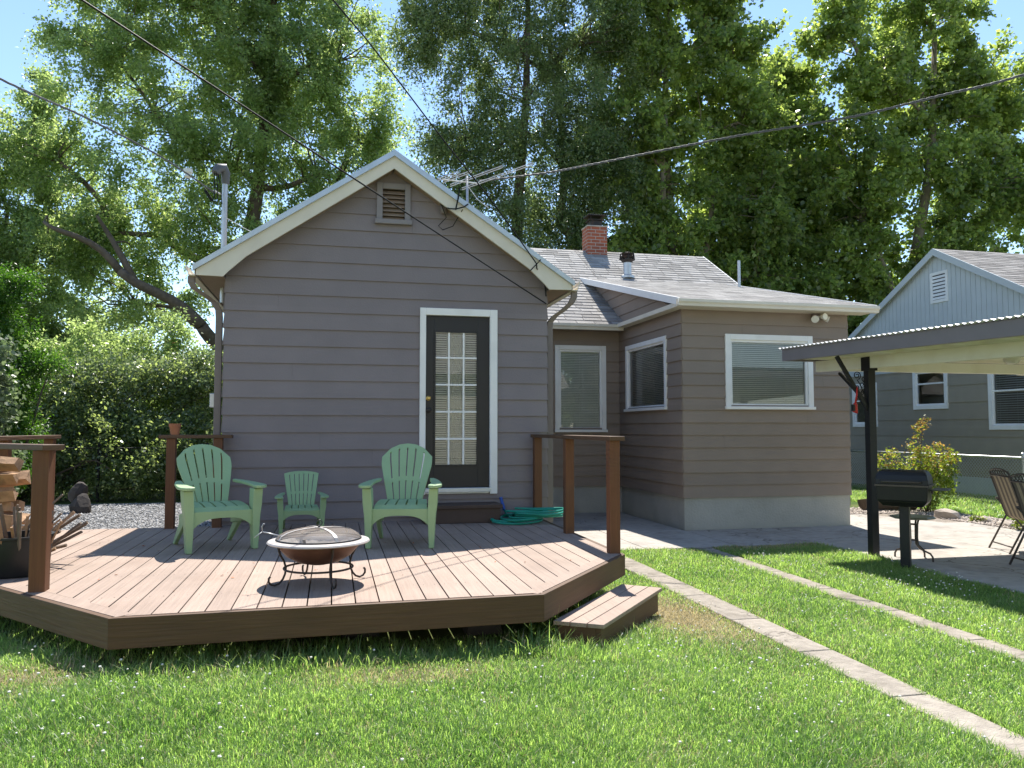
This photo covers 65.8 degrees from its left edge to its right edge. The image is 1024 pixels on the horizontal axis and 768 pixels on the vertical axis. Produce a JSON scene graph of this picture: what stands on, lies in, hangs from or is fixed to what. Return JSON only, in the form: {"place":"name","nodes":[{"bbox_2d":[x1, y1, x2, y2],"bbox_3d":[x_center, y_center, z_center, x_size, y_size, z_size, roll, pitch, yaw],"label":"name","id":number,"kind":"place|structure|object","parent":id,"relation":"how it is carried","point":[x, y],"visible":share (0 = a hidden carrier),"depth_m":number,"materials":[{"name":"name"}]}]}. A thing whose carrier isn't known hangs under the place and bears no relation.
{"place":"outdoors","nodes":[
{"label":"outdoors","id":0,"kind":"place"},
{"bbox_2d":[22,502,210,529],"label":"gravel ground","id":1,"kind":"structure","parent":0,"point":[119,513],"depth_m":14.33,"materials":[{"name":"grey gravel"}]},
{"bbox_2d":[0,329,31,492],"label":"bush","id":2,"kind":"object","parent":1,"relation":"on","point":[7,352],"visible":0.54,"depth_m":11.43,"materials":[{"name":"green plant"}]},
{"bbox_2d":[0,261,75,496],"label":"tree","id":3,"kind":"object","parent":1,"relation":"on","point":[30,364],"visible":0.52,"depth_m":15.27,"materials":[{"name":"green plant"}]},
{"bbox_2d":[69,493,90,513],"bbox_3d":[-7.782,2.192,14.277,0.359,0.457,0.406,2,-4,-29],"label":"rock","id":4,"kind":"object","parent":1,"relation":"on","point":[81,503],"visible":0.84,"depth_m":14.17,"materials":[{"name":"grey stone"}]},
{"bbox_2d":[68,482,87,501],"bbox_3d":[-7.892,1.984,14.387,0.298,0.424,0.321,-1,-3,22],"label":"rock","id":5,"kind":"object","parent":4,"relation":"on","point":[76,490],"visible":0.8,"depth_m":14.28,"materials":[{"name":"grey stone"}]},
{"bbox_2d":[0,462,1023,767],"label":"ground","id":6,"kind":"structure","parent":0,"point":[426,634],"depth_m":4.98,"materials":[{"name":"plant"}]},
{"bbox_2d":[3,304,128,359],"bbox_3d":[-24.588,-0.124,39.306,12.226,9.132,6.966,1,-3,-13],"label":"broadleaf tree","id":7,"kind":"object","parent":6,"relation":"on","point":[64,332],"depth_m":39.21,"materials":[{"name":"green plant"}]},
{"bbox_2d":[0,55,139,357],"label":"broadleaf tree","id":8,"kind":"object","parent":6,"relation":"on","point":[12,247],"visible":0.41,"depth_m":37.97,"materials":[{"name":"green plant"}]},
{"bbox_2d":[20,443,208,502],"bbox_3d":[-9.624,1.823,16.202,6.471,1.230,0.067,1,-3,-12],"label":"chain link fence","id":9,"kind":"object","parent":6,"relation":"on","point":[98,470],"visible":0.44,"depth_m":16.42,"materials":[{"name":"grey metal"}]},
{"bbox_2d":[9,332,223,500],"bbox_3d":[-10.640,0.623,17.178,12.418,3.850,3.634,1,-3,-13],"label":"hedge","id":10,"kind":"object","parent":6,"relation":"on","point":[190,380],"visible":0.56,"depth_m":17.33,"materials":[{"name":"green plant"}]},
{"bbox_2d":[16,307,222,490],"bbox_3d":[-9.360,0.334,19.471,6.087,4.572,2.648,1,-3,-13],"label":"shrub","id":11,"kind":"object","parent":6,"relation":"on","point":[137,345],"visible":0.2,"depth_m":19.33,"materials":[{"name":"green plant"}]},
{"bbox_2d":[57,339,221,456],"bbox_3d":[-18.985,0.750,39.811,11.300,6.000,6.809,1,-3,-13],"label":"hedge","id":12,"kind":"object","parent":6,"relation":"on","point":[136,393],"depth_m":37.14,"materials":[{"name":"green plant"}]},
{"bbox_2d":[0,0,424,355],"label":"broadleaf tree","id":13,"kind":"object","parent":6,"relation":"on","point":[278,86],"visible":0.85,"depth_m":36.80,"materials":[{"name":"green plant"}]},
{"bbox_2d":[0,434,624,649],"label":"deck","id":14,"kind":"structure","parent":6,"relation":"on","point":[169,593],"depth_m":5.56,"materials":[{"name":"brown wood"}]},
{"bbox_2d":[0,530,54,578],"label":"wood tub","id":15,"kind":"object","parent":14,"relation":"on","point":[14,561],"visible":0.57,"depth_m":5.66,"materials":[{"name":"black metal"}]},
{"bbox_2d":[0,521,3,543],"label":"kindling stick","id":16,"kind":"object","parent":15,"relation":"in","point":[1,534],"visible":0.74,"depth_m":5.62,"materials":[{"name":"brown wood"}]},
{"bbox_2d":[0,512,4,537],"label":"kindling stick","id":17,"kind":"object","parent":15,"relation":"in","point":[2,524],"visible":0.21,"depth_m":5.89,"materials":[{"name":"brown wood"}]},
{"bbox_2d":[0,504,7,537],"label":"kindling stick","id":18,"kind":"object","parent":15,"relation":"in","point":[3,522],"visible":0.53,"depth_m":5.75,"materials":[{"name":"brown wood"}]},
{"bbox_2d":[10,526,14,537],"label":"kindling stick","id":19,"kind":"object","parent":15,"relation":"in","point":[12,532],"visible":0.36,"depth_m":5.68,"materials":[{"name":"brown wood"}]},
{"bbox_2d":[13,506,15,532],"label":"kindling stick","id":20,"kind":"object","parent":15,"relation":"in","point":[14,517],"visible":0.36,"depth_m":5.92,"materials":[{"name":"brown wood"}]},
{"bbox_2d":[16,504,18,520],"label":"kindling stick","id":21,"kind":"object","parent":15,"relation":"in","point":[17,507],"visible":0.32,"depth_m":5.70,"materials":[{"name":"brown wood"}]},
{"bbox_2d":[15,507,20,537],"bbox_3d":[-3.581,1.118,5.724,0.086,0.456,0.023,-3,-4,41],"label":"kindling stick","id":22,"kind":"object","parent":15,"relation":"in","point":[16,523],"visible":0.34,"depth_m":5.71,"materials":[{"name":"brown wood"}]},
{"bbox_2d":[17,511,21,549],"bbox_3d":[-3.530,1.126,5.671,0.028,0.442,0.183,2,-4,-32],"label":"kindling stick","id":23,"kind":"object","parent":15,"relation":"in","point":[19,526],"visible":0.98,"depth_m":5.64,"materials":[{"name":"wood"}]},
{"bbox_2d":[25,516,27,536],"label":"kindling stick","id":24,"kind":"object","parent":15,"relation":"in","point":[26,528],"visible":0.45,"depth_m":5.79,"materials":[{"name":"brown wood"}]},
{"bbox_2d":[51,521,62,543],"bbox_3d":[-3.457,1.194,5.930,0.154,0.334,0.017,1,-3,-16],"label":"kindling stick","id":25,"kind":"object","parent":15,"relation":"in","point":[57,529],"visible":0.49,"depth_m":5.94,"materials":[{"name":"brown wood"}]},
{"bbox_2d":[52,494,62,504],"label":"brushwood stick","id":26,"kind":"object","parent":14,"relation":"on","point":[58,498],"visible":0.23,"depth_m":6.33,"materials":[{"name":"wood"}]},
{"bbox_2d":[52,544,66,548],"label":"brushwood stick","id":27,"kind":"object","parent":14,"relation":"on","point":[61,546],"visible":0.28,"depth_m":6.28,"materials":[{"name":"brown wood"}]},
{"bbox_2d":[52,522,81,545],"bbox_3d":[-3.564,1.214,6.278,0.319,0.245,0.028,0,-3,7],"label":"brushwood stick","id":28,"kind":"object","parent":27,"relation":"on","point":[66,533],"visible":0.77,"depth_m":6.26,"materials":[{"name":"brown wood"}]},
{"bbox_2d":[51,511,74,530],"bbox_3d":[-3.604,1.140,6.234,0.287,0.270,0.032,2,-4,-27],"label":"brushwood stick","id":29,"kind":"object","parent":14,"relation":"on","point":[66,518],"visible":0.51,"depth_m":6.26,"materials":[{"name":"brown wood"}]},
{"bbox_2d":[52,531,82,546],"bbox_3d":[-3.673,1.292,6.377,0.408,0.219,0.025,0,-3,-4],"label":"brushwood stick","id":30,"kind":"object","parent":14,"relation":"on","point":[69,537],"visible":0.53,"depth_m":6.38,"materials":[{"name":"brown wood"}]},
{"bbox_2d":[52,521,87,542],"bbox_3d":[-3.603,1.217,6.424,0.318,0.213,0.028,0,-3,-5],"label":"brushwood stick","id":31,"kind":"object","parent":14,"relation":"on","point":[82,525],"visible":0.49,"depth_m":6.42,"materials":[{"name":"brown wood"}]},
{"bbox_2d":[169,424,180,434],"bbox_3d":[-3.656,0.490,8.592,0.128,0.120,0.128,1,-3,-13],"label":"flower pot","id":32,"kind":"object","parent":14,"relation":"on","point":[174,429],"visible":1,"depth_m":8.55,"materials":[{"name":"ceramic"}]},
{"bbox_2d":[173,444,266,553],"bbox_3d":[-2.742,1.020,7.262,0.746,0.923,0.921,2,-4,-35],"label":"garden chair","id":33,"kind":"object","parent":14,"relation":"on","point":[193,515],"visible":1,"depth_m":7.24,"materials":[{"name":"green plastic"}]},
{"bbox_2d":[275,471,328,533],"bbox_3d":[-2.223,1.240,8.364,0.541,0.609,0.626,1,-3,-16],"label":"garden chair","id":34,"kind":"object","parent":14,"relation":"on","point":[292,507],"visible":1,"depth_m":8.45,"materials":[{"name":"green plastic"}]},
{"bbox_2d":[266,519,369,588],"bbox_3d":[-1.352,1.167,5.543,0.704,0.433,0.704,1,-3,-13],"label":"fire pit","id":35,"kind":"object","parent":14,"relation":"on","point":[330,547],"visible":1,"depth_m":5.38,"materials":[{"name":"white metal"}]},
{"bbox_2d":[255,523,280,536],"bbox_3d":[-1.650,0.993,5.374,0.189,0.100,0.014,2,-4,-29],"label":"fire poker","id":36,"kind":"object","parent":35,"relation":"on","point":[267,532],"visible":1,"depth_m":5.36,"materials":[{"name":"metal"}]},
{"bbox_2d":[358,443,441,548],"bbox_3d":[-1.023,1.033,7.487,0.746,0.923,0.921,0,-3,-3],"label":"garden chair","id":37,"kind":"object","parent":14,"relation":"on","point":[381,509],"visible":1,"depth_m":7.54,"materials":[{"name":"green plastic"}]},
{"bbox_2d":[421,502,502,523],"bbox_3d":[-0.596,1.486,9.146,0.920,0.204,0.380,1,-3,-13],"label":"door step","id":38,"kind":"object","parent":14,"relation":"on","point":[466,512],"depth_m":9.00,"materials":[{"name":"brown wood"}]},
{"bbox_2d":[490,497,562,524],"bbox_3d":[0.177,1.451,9.059,0.833,0.268,0.561,-1,-3,10],"label":"garden hose","id":39,"kind":"object","parent":14,"relation":"on","point":[525,515],"visible":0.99,"depth_m":8.93,"materials":[{"name":"teal rubber"}]},
{"bbox_2d":[7,547,1019,767],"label":"clover blossoms","id":40,"kind":"object","parent":6,"relation":"on","point":[402,759],"visible":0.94,"depth_m":4.54,"materials":[{"name":"white plant"}]},
{"bbox_2d":[373,0,670,252],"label":"broadleaf tree","id":41,"kind":"object","parent":6,"relation":"on","point":[426,21],"visible":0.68,"depth_m":31.71,"materials":[{"name":"green plant"}]},
{"bbox_2d":[185,149,879,530],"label":"house","id":42,"kind":"structure","parent":6,"relation":"on","point":[365,331],"depth_m":9.55,"materials":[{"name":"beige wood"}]},
{"bbox_2d":[183,164,248,302],"bbox_3d":[-3.140,-1.790,9.773,0.176,1.678,1.931,-3,-4,42],"label":"service mast","id":43,"kind":"object","parent":42,"relation":"attached to","point":[218,169],"visible":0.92,"depth_m":9.46,"materials":[{"name":"metal"}]},
{"bbox_2d":[0,78,215,193],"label":"overhead wire","id":44,"kind":"object","parent":43,"relation":"attached to","point":[59,105],"visible":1,"depth_m":7.63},
{"bbox_2d":[81,0,546,303],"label":"overhead wire","id":45,"kind":"object","parent":42,"relation":"attached to","point":[172,59],"visible":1,"depth_m":6.50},
{"bbox_2d":[438,187,468,229],"bbox_3d":[-0.720,-2.074,9.349,0.409,0.467,0.128,-2,-4,26],"label":"cable bracket","id":46,"kind":"object","parent":42,"relation":"attached to","point":[455,208],"visible":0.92,"depth_m":9.30,"materials":[{"name":"metal"}]},
{"bbox_2d":[419,307,497,494],"bbox_3d":[-0.641,0.204,9.441,0.930,2.200,0.182,1,-3,-13],"label":"door","id":47,"kind":"structure","parent":42,"relation":"in","point":[456,475],"depth_m":9.45,"materials":[{"name":"black paint"}]},
{"bbox_2d":[437,162,533,207],"bbox_3d":[-0.381,-2.525,11.658,1.253,1.654,0.801,-1,-3,15],"label":"tv antenna","id":48,"kind":"object","parent":42,"relation":"on","point":[461,181],"visible":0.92,"depth_m":11.80,"materials":[{"name":"metal"}]},
{"bbox_2d":[479,74,1023,181],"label":"overhead wire","id":49,"kind":"object","parent":48,"relation":"attached to","point":[848,117],"visible":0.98,"depth_m":10.46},
{"bbox_2d":[530,259,546,295],"bbox_3d":[0.354,-1.284,9.548,0.100,0.406,0.366,-2,-4,34],"label":"cable clamp","id":50,"kind":"object","parent":42,"relation":"attached to","point":[537,269],"visible":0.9,"depth_m":9.47,"materials":[{"name":"grey metal"}]},
{"bbox_2d":[333,0,535,262],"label":"overhead wire","id":51,"kind":"object","parent":50,"relation":"attached to","point":[345,14],"visible":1,"depth_m":8.16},
{"bbox_2d":[554,345,607,431],"bbox_3d":[1.229,0.086,14.272,0.990,1.560,0.155,1,-3,-13],"label":"window","id":52,"kind":"structure","parent":42,"relation":"in","point":[575,421],"depth_m":14.30,"materials":[{"name":"white paint"}]},
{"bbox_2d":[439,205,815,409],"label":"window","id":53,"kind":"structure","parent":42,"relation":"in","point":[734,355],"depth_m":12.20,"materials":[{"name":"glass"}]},
{"bbox_2d":[624,335,667,411],"bbox_3d":[2.250,-0.133,13.224,0.155,1.160,1.780,1,-3,-13],"label":"window","id":54,"kind":"structure","parent":42,"relation":"in","point":[660,341],"depth_m":13.31,"materials":[{"name":"white paint"}]},
{"bbox_2d":[553,584,661,648],"bbox_3d":[0.740,1.701,5.823,0.345,0.186,1.394,-2,-4,27],"label":"deck step","id":55,"kind":"object","parent":6,"relation":"on","point":[613,611],"visible":0.88,"depth_m":5.59,"materials":[{"name":"brown wood"}]},
{"bbox_2d":[551,512,808,549],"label":"concrete walk","id":56,"kind":"structure","parent":6,"relation":"on","point":[639,533],"depth_m":11.15,"materials":[{"name":"grey concrete"}]},
{"bbox_2d":[561,0,838,296],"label":"broadleaf tree","id":57,"kind":"object","parent":6,"relation":"on","point":[723,48],"visible":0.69,"depth_m":33.96,"materials":[{"name":"green plant"}]},
{"bbox_2d":[675,45,860,323],"bbox_3d":[12.564,-6.608,38.331,10.687,20.525,5.568,1,-3,-13],"label":"broadleaf tree","id":58,"kind":"object","parent":6,"relation":"on","point":[801,85],"visible":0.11,"depth_m":37.79,"materials":[{"name":"green plant"}]},
{"bbox_2d":[625,557,1023,759],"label":"concrete drive strip","id":59,"kind":"object","parent":6,"relation":"on","point":[864,672],"visible":0.61,"depth_m":5.05,"materials":[{"name":"grey concrete"}]},
{"bbox_2d":[695,547,1023,661],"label":"concrete drive strip","id":60,"kind":"object","parent":6,"relation":"on","point":[980,640],"visible":0.44,"depth_m":6.51,"materials":[{"name":"grey concrete"}]},
{"bbox_2d":[755,514,1023,592],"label":"patio slab","id":61,"kind":"structure","parent":6,"relation":"on","point":[962,549],"depth_m":10.28,"materials":[{"name":"concrete"}]},
{"bbox_2d":[779,314,1023,555],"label":"patio canopy","id":62,"kind":"object","parent":61,"relation":"on","point":[992,346],"visible":1,"depth_m":9.22,"materials":[{"name":"metal"}]},
{"bbox_2d":[851,387,857,412],"bbox_3d":[4.088,0.192,9.437,0.083,0.318,0.040,1,-3,-13],"label":"grill brush","id":63,"kind":"object","parent":62,"relation":"hanging from","point":[854,407],"visible":1,"depth_m":9.42,"materials":[{"name":"red plastic"}]},
{"bbox_2d":[890,514,935,561],"bbox_3d":[4.630,1.772,9.142,0.444,0.496,0.444,-1,-3,10],"label":"side table","id":64,"kind":"object","parent":61,"relation":"on","point":[916,517],"visible":0.69,"depth_m":9.09,"materials":[{"name":"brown metal"}]},
{"bbox_2d":[988,468,1023,553],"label":"patio chair","id":65,"kind":"object","parent":61,"relation":"on","point":[1006,498],"visible":0.92,"depth_m":9.80,"materials":[{"name":"fabric"}]},
{"bbox_2d":[1009,473,1023,564],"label":"patio chair","id":66,"kind":"object","parent":61,"relation":"on","point":[1018,487],"visible":1,"depth_m":8.75,"materials":[{"name":"fabric"}]},
{"bbox_2d":[779,0,1023,336],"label":"broadleaf tree","id":67,"kind":"object","parent":6,"relation":"on","point":[892,72],"visible":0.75,"depth_m":35.76,"materials":[{"name":"green plant"}]},
{"bbox_2d":[874,469,950,569],"bbox_3d":[4.345,1.470,8.570,0.706,1.072,0.413,-2,-4,35],"label":"grill","id":68,"kind":"object","parent":6,"relation":"on","point":[904,490],"visible":0.94,"depth_m":8.56,"materials":[{"name":"black metal"}]},
{"bbox_2d":[848,248,1023,495],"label":"neighbor house","id":69,"kind":"structure","parent":6,"relation":"on","point":[975,414],"depth_m":18.84,"materials":[{"name":"grey wood"}]},
{"bbox_2d":[852,382,880,469],"bbox_3d":[9.787,1.288,21.616,0.104,2.630,1.370,1,-3,-13],"label":"window","id":70,"kind":"structure","parent":69,"relation":"in","point":[856,423],"depth_m":22.12,"materials":[{"name":"white paint"}]},
{"bbox_2d":[912,373,948,409],"bbox_3d":[10.291,0.109,19.445,0.104,1.020,1.150,1,-3,-13],"label":"window","id":71,"kind":"structure","parent":69,"relation":"in","point":[916,383],"depth_m":19.61,"materials":[{"name":"white paint"}]},
{"bbox_2d":[987,374,1023,429],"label":"window","id":72,"kind":"structure","parent":69,"relation":"in","point":[991,378],"depth_m":17.39,"materials":[{"name":"white paint"}]},
{"bbox_2d":[851,450,1023,503],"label":"chain link fence","id":73,"kind":"object","parent":6,"relation":"on","point":[987,457],"visible":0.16,"depth_m":16.49,"materials":[{"name":"metal"}]},
{"bbox_2d":[0,0,1023,355],"label":"sky","id":74,"kind":"structure","parent":0,"point":[16,16],"materials":[{"name":"blue"}]},
{"bbox_2d":[850,483,1011,519],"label":"grass","id":75,"kind":"structure","parent":0,"point":[980,508],"depth_m":15.60,"materials":[{"name":"green plant"}]},
{"bbox_2d":[850,507,1023,530],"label":"gravel bed ground","id":76,"kind":"structure","parent":0,"point":[935,520],"depth_m":13.04,"materials":[{"name":"grey gravel"}]},
{"bbox_2d":[857,499,916,509],"bbox_3d":[6.981,2.237,14.740,0.994,0.285,0.369,0,-3,-4],"label":"log edging","id":77,"kind":"object","parent":76,"relation":"on","point":[862,503],"visible":0.21,"depth_m":14.62,"materials":[{"name":"brown wood"}]},
{"bbox_2d":[877,414,961,511],"bbox_3d":[7.364,1.439,14.403,1.750,1.770,1.023,1,-3,-13],"label":"leafy shrub","id":78,"kind":"object","parent":76,"relation":"on","point":[938,474],"visible":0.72,"depth_m":14.31,"materials":[{"name":"green plant"}]},
{"bbox_2d":[934,508,960,518],"bbox_3d":[7.371,2.215,13.367,0.278,0.227,0.460,1,-3,-20],"label":"rock","id":79,"kind":"object","parent":76,"relation":"on","point":[946,513],"visible":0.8,"depth_m":13.27,"materials":[{"name":"beige stone"}]},
{"bbox_2d":[969,514,984,521],"bbox_3d":[7.519,2.168,12.789,0.264,0.137,0.223,-2,-4,32],"label":"weed","id":80,"kind":"object","parent":76,"relation":"on","point":[972,517],"visible":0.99,"depth_m":12.79,"materials":[{"name":"green plant"}]},
{"bbox_2d":[979,515,991,521],"bbox_3d":[7.647,2.202,12.806,0.170,0.150,0.195,1,-3,-11],"label":"rock","id":81,"kind":"object","parent":76,"relation":"on","point":[987,519],"visible":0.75,"depth_m":12.74,"materials":[{"name":"beige stone"}]},
{"bbox_2d":[996,520,1014,526],"bbox_3d":[7.657,2.179,12.285,0.241,0.136,0.373,0,-3,7],"label":"rock","id":82,"kind":"object","parent":76,"relation":"on","point":[1007,523],"visible":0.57,"depth_m":12.17,"materials":[{"name":"beige stone"}]},
{"bbox_2d":[1010,518,1023,529],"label":"weed","id":83,"kind":"object","parent":76,"relation":"on","point":[1016,524],"visible":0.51,"depth_m":11.79,"materials":[{"name":"green plant"}]},
{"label":"brushwood stick","id":84,"kind":"object","parent":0,"visible":0},
{"bbox_2d":[55,513,80,530],"bbox_3d":[-3.623,1.151,6.339,0.344,0.234,0.035,0,-3,-1],"label":"brushwood stick","id":85,"kind":"object","parent":84,"relation":"on","point":[67,522],"visible":0.49,"depth_m":6.33,"materials":[{"name":"brown wood"}]},
{"bbox_3d":[-4.334,1.247,6.644,0.281,0.143,0.100,1,-3,-13],"label":"firewood log","id":86,"kind":"object","parent":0,"visible":0},
{"bbox_2d":[0,514,12,528],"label":"firewood log","id":87,"kind":"object","parent":86,"relation":"on","point":[8,520],"visible":0.56,"depth_m":6.57,"materials":[{"name":"beige wood"}]},
{"bbox_2d":[0,502,13,511],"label":"firewood log","id":88,"kind":"object","parent":87,"relation":"on","point":[8,506],"visible":0.9,"depth_m":6.64,"materials":[{"name":"brown wood"}]},
{"bbox_2d":[0,491,17,501],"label":"firewood log","id":89,"kind":"object","parent":88,"relation":"on","point":[5,496],"visible":1,"depth_m":6.58,"materials":[{"name":"brown wood"}]},
{"bbox_2d":[0,473,19,484],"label":"firewood log","id":90,"kind":"object","parent":89,"relation":"on","point":[8,478],"visible":1,"depth_m":6.65,"materials":[{"name":"beige wood"}]},
{"bbox_2d":[0,456,23,471],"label":"firewood log","id":91,"kind":"object","parent":90,"relation":"on","point":[14,464],"visible":1,"depth_m":6.59,"materials":[{"name":"beige wood"}]},
{"bbox_3d":[-4.343,1.268,6.783,0.293,0.104,0.116,1,-3,-13],"label":"firewood log","id":92,"kind":"object","parent":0,"visible":0},
{"bbox_2d":[4,512,29,524],"bbox_3d":[-4.302,1.140,6.731,0.336,0.122,0.147,0,-3,-8],"label":"firewood log","id":93,"kind":"object","parent":92,"relation":"on","point":[24,515],"visible":0.13,"depth_m":6.77,"materials":[{"name":"beige wood"}]},
{"bbox_2d":[0,500,24,510],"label":"firewood log","id":94,"kind":"object","parent":93,"relation":"on","point":[21,504],"visible":0.42,"depth_m":6.80,"materials":[{"name":"brown wood"}]},
{"bbox_2d":[0,487,15,491],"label":"firewood log","id":95,"kind":"object","parent":94,"relation":"on","point":[2,489],"visible":0.33,"depth_m":6.74,"materials":[{"name":"brown wood"}]},
{"bbox_2d":[0,470,30,486],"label":"firewood log","id":96,"kind":"object","parent":95,"relation":"on","point":[24,478],"visible":0.47,"depth_m":6.83,"materials":[{"name":"beige wood"}]}
]}

